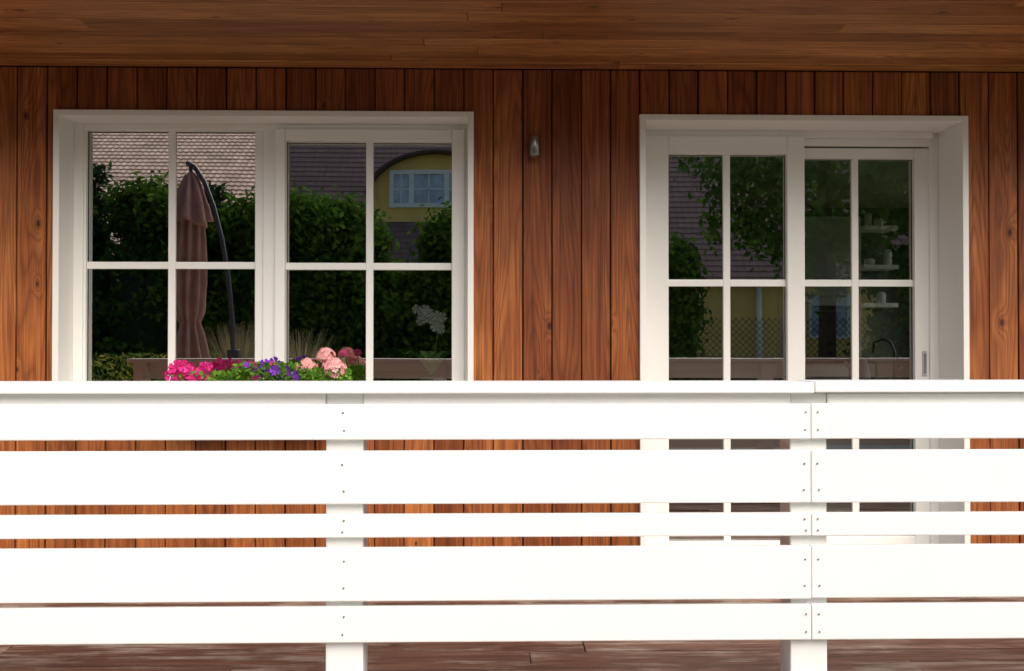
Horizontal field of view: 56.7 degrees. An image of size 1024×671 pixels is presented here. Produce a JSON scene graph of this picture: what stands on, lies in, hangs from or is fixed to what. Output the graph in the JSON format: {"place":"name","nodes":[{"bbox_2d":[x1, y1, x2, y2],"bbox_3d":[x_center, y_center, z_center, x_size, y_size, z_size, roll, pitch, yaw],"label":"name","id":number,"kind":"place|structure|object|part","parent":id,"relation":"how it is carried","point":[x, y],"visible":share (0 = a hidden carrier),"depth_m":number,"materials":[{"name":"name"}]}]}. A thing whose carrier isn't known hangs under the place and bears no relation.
{"place":"outdoors","nodes":[
{"label":"outdoors","id":0,"kind":"place"},
{"bbox_2d":[90,133,921,207],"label":"room ceiling","id":1,"kind":"structure","parent":0,"point":[215,169],"depth_m":7.86,"materials":[{"name":"white paint"}]},
{"bbox_2d":[0,0,1023,71],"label":"soffit boards","id":2,"kind":"object","parent":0,"point":[905,35],"visible":1,"depth_m":4.46,"materials":[{"name":"brown wood"}]},
{"bbox_2d":[0,597,1023,670],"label":"wooden deck","id":3,"kind":"structure","parent":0,"point":[996,654],"depth_m":3.68,"materials":[{"name":"brown wood"}]},
{"bbox_2d":[0,380,1023,670],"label":"veranda railing","id":4,"kind":"object","parent":3,"relation":"on","point":[804,570],"visible":1,"depth_m":2.68,"materials":[{"name":"white paint"}]},
{"bbox_2d":[0,66,1023,547],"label":"wall backing","id":5,"kind":"object","parent":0,"point":[522,168],"depth_m":5.03,"materials":[{"name":"brown wood"}]},
{"bbox_2d":[0,67,1023,547],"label":"wall cladding","id":6,"kind":"structure","parent":5,"relation":"attached to","point":[566,247],"depth_m":5.01,"materials":[{"name":"brown wood"}]},
{"bbox_2d":[529,136,539,157],"bbox_3d":[0.118,-0.988,4.975,0.060,0.104,0.078,0,-1,-1],"label":"wall lamp","id":7,"kind":"object","parent":6,"relation":"attached to","point":[534,146],"visible":1,"depth_m":4.94,"materials":[{"name":"white glass"}]},
{"bbox_2d":[669,503,779,539],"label":"room floor","id":8,"kind":"structure","parent":0,"point":[718,507],"depth_m":6.92,"materials":[{"name":"brown wood"}]},
{"bbox_2d":[89,184,910,449],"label":"room walls","id":9,"kind":"structure","parent":8,"relation":"on","point":[215,317],"depth_m":9.58,"materials":[{"name":"beige paint"}]},
{"bbox_2d":[861,212,898,311],"bbox_3d":[3.177,-0.640,8.316,0.340,0.855,0.280,0,-1,-1],"label":"wall shelf unit","id":10,"kind":"object","parent":9,"relation":"attached to","point":[876,258],"depth_m":8.43,"materials":[{"name":"paint"}]},
{"bbox_2d":[776,216,860,379],"bbox_3d":[2.592,0.154,8.025,0.520,2.250,0.660,0,-1,-1],"label":"kitchen cabinet","id":11,"kind":"object","parent":8,"relation":"on","point":[827,317],"visible":0.34,"depth_m":7.74,"materials":[{"name":"wood"}]},
{"bbox_3d":[2.598,-0.009,7.744,0.400,0.470,0.025,0,-1,-1],"label":"oven door","id":12,"kind":"part","parent":11,"relation":"part of","materials":[{"name":"black glass"}]},
{"bbox_2d":[775,439,910,511],"bbox_3d":[2.657,0.817,6.849,1.400,0.900,0.600,0,-1,-1],"label":"kitchen cabinet","id":13,"kind":"object","parent":8,"relation":"on","point":[873,444],"visible":0.02,"depth_m":6.57,"materials":[{"name":"brown wood"}]},
{"bbox_2d":[844,357,877,379],"bbox_3d":[2.489,0.258,6.771,0.187,0.215,0.173,1,-1,-44],"label":"kettle","id":14,"kind":"object","parent":13,"relation":"on","point":[864,370],"visible":0.43,"depth_m":6.72,"materials":[{"name":"metal"}]},
{"bbox_2d":[871,338,902,379],"bbox_3d":[2.751,0.192,6.957,0.235,0.351,0.021,0,-1,-1],"label":"kitchen faucet","id":15,"kind":"object","parent":13,"relation":"on","point":[894,354],"visible":0.93,"depth_m":6.95,"materials":[{"name":"metal"}]},
{"bbox_3d":[1.543,1.226,5.181,1.685,0.043,0.360,0,-1,-1],"label":"threshold","id":16,"kind":"object","parent":8,"relation":"on","visible":0},
{"bbox_2d":[646,130,939,543],"bbox_3d":[1.541,0.037,5.303,1.685,2.337,0.140,0,-1,-1],"label":"frame","id":17,"kind":"object","parent":16,"relation":"on","point":[926,139],"visible":0.48,"depth_m":5.29,"materials":[{"name":"white paint"}]},
{"bbox_2d":[646,135,804,545],"bbox_3d":[1.165,0.049,5.240,0.896,2.301,0.060,0,-1,-1],"label":"fixed leaf","id":18,"kind":"object","parent":17,"relation":"in","point":[660,149],"visible":0.48,"depth_m":5.22,"materials":[{"name":"white paint"}]},
{"bbox_2d":[668,155,785,540],"bbox_3d":[1.187,0.066,5.251,0.657,2.130,0.008,0,-1,-1],"label":"gasket","id":19,"kind":"object","parent":18,"relation":"attached to","point":[784,290],"visible":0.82,"depth_m":5.26,"materials":[{"name":"black rubber"}]},
{"bbox_2d":[669,155,912,540],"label":"glazing bars","id":20,"kind":"object","parent":17,"relation":"attached to","point":[854,283],"visible":0.52,"depth_m":5.26,"materials":[{"name":"white paint"}]},
{"bbox_2d":[847,160,912,511],"bbox_3d":[1.944,0.065,5.340,0.623,2.113,0.008,0,-1,-1],"label":"gasket","id":21,"kind":"object","parent":20,"relation":"attached to","point":[911,271],"visible":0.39,"depth_m":5.35,"materials":[{"name":"black rubber"}]},
{"bbox_2d":[804,148,929,543],"bbox_3d":[1.950,0.074,5.335,0.802,2.249,0.063,0,-1,-1],"label":"sliding leaf","id":22,"kind":"object","parent":17,"relation":"attached to","point":[918,157],"visible":0.38,"depth_m":5.32,"materials":[{"name":"white paint"}]},
{"bbox_2d":[922,351,926,375],"bbox_3d":[2.307,0.156,5.307,0.025,0.140,0.009,0,-1,-1],"label":"handle plate","id":23,"kind":"object","parent":22,"relation":"attached to","point":[923,373],"visible":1,"depth_m":5.30,"materials":[{"name":"silver metal"}]},
{"bbox_2d":[924,353,925,372],"bbox_3d":[2.307,0.155,5.301,0.013,0.110,0.002,0,-1,-1],"label":"handle recess","id":24,"kind":"object","parent":23,"relation":"in","point":[924,362],"visible":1,"depth_m":5.30,"materials":[{"name":"grey metal"}]},
{"bbox_3d":[-1.301,0.383,5.313,2.173,0.035,0.235,0,-1,-1],"label":"inner sill","id":25,"kind":"object","parent":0,"visible":0},
{"bbox_2d":[402,304,451,380],"bbox_3d":[-0.442,0.096,5.279,0.373,0.536,0.149,0,-1,-1],"label":"potted orchid","id":26,"kind":"object","parent":25,"relation":"on","point":[431,361],"visible":0.87,"depth_m":5.25,"materials":[{"name":"plant"}]},
{"label":"lawn","id":27,"kind":"structure","parent":0,"visible":0},
{"bbox_3d":[-1.483,0.117,9.220,11.820,3.150,7.900,0,-1,-1],"label":"wall","id":28,"kind":"object","parent":27,"relation":"on","visible":0},
{"bbox_2d":[52,109,473,380],"bbox_3d":[-1.295,-0.374,5.043,2.185,1.603,0.190,0,-1,-1],"label":"casing","id":29,"kind":"object","parent":28,"relation":"attached to","point":[64,120],"visible":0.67,"depth_m":4.97,"materials":[{"name":"white paint"}]},
{"bbox_2d":[73,123,467,380],"bbox_3d":[-1.298,-0.362,5.158,2.121,1.559,0.080,0,-1,-1],"label":"frame","id":30,"kind":"object","parent":28,"relation":"attached to","point":[268,130],"visible":0.41,"depth_m":5.12,"materials":[{"name":"white paint"}]},
{"bbox_2d":[83,130,262,380],"bbox_3d":[-1.837,-0.369,5.148,0.982,1.511,0.058,0,-1,-1],"label":"fixed sash","id":31,"kind":"object","parent":30,"relation":"attached to","point":[259,246],"visible":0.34,"depth_m":5.13,"materials":[{"name":"white paint"}]},
{"bbox_2d":[87,132,231,380],"bbox_3d":[-1.843,-0.395,5.147,0.907,1.419,0.008,0,-1,-1],"label":"gasket","id":32,"kind":"object","parent":31,"relation":"attached to","point":[88,221],"visible":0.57,"depth_m":5.14,"materials":[{"name":"black rubber"}]},
{"bbox_2d":[87,132,451,380],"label":"glazing bars","id":33,"kind":"object","parent":30,"relation":"attached to","point":[172,265],"visible":0.81,"depth_m":5.14,"materials":[{"name":"white paint"}]},
{"bbox_2d":[274,129,464,380],"bbox_3d":[-0.767,-0.363,5.153,1.021,1.499,0.092,0,-1,-1],"label":"opening sash","id":34,"kind":"object","parent":30,"relation":"attached to","point":[455,138],"visible":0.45,"depth_m":5.12,"materials":[{"name":"white paint"}]},
{"bbox_2d":[287,143,451,340],"bbox_3d":[-0.775,-0.367,5.169,0.899,1.364,0.008,0,-1,-1],"label":"gasket","id":35,"kind":"object","parent":34,"relation":"attached to","point":[287,199],"visible":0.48,"depth_m":5.16,"materials":[{"name":"black rubber"}]},
{"bbox_2d":[639,114,969,545],"bbox_3d":[1.544,0.040,5.168,1.749,2.410,0.330,0,-1,-1],"label":"casing","id":36,"kind":"object","parent":28,"relation":"attached to","point":[953,212],"visible":0.48,"depth_m":5.08,"materials":[{"name":"white paint"}]},
{"bbox_3d":[-1.295,0.437,5.015,2.233,0.042,0.210,0,-1,-1],"label":"outer sill","id":37,"kind":"object","parent":28,"relation":"attached to","visible":0},
{"bbox_2d":[164,347,352,380],"bbox_3d":[-1.275,0.246,4.826,0.941,0.378,0.292,0,-1,-1],"label":"flower box","id":38,"kind":"object","parent":37,"relation":"on","point":[307,369],"visible":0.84,"depth_m":4.75,"materials":[{"name":"plastic"}]}
]}

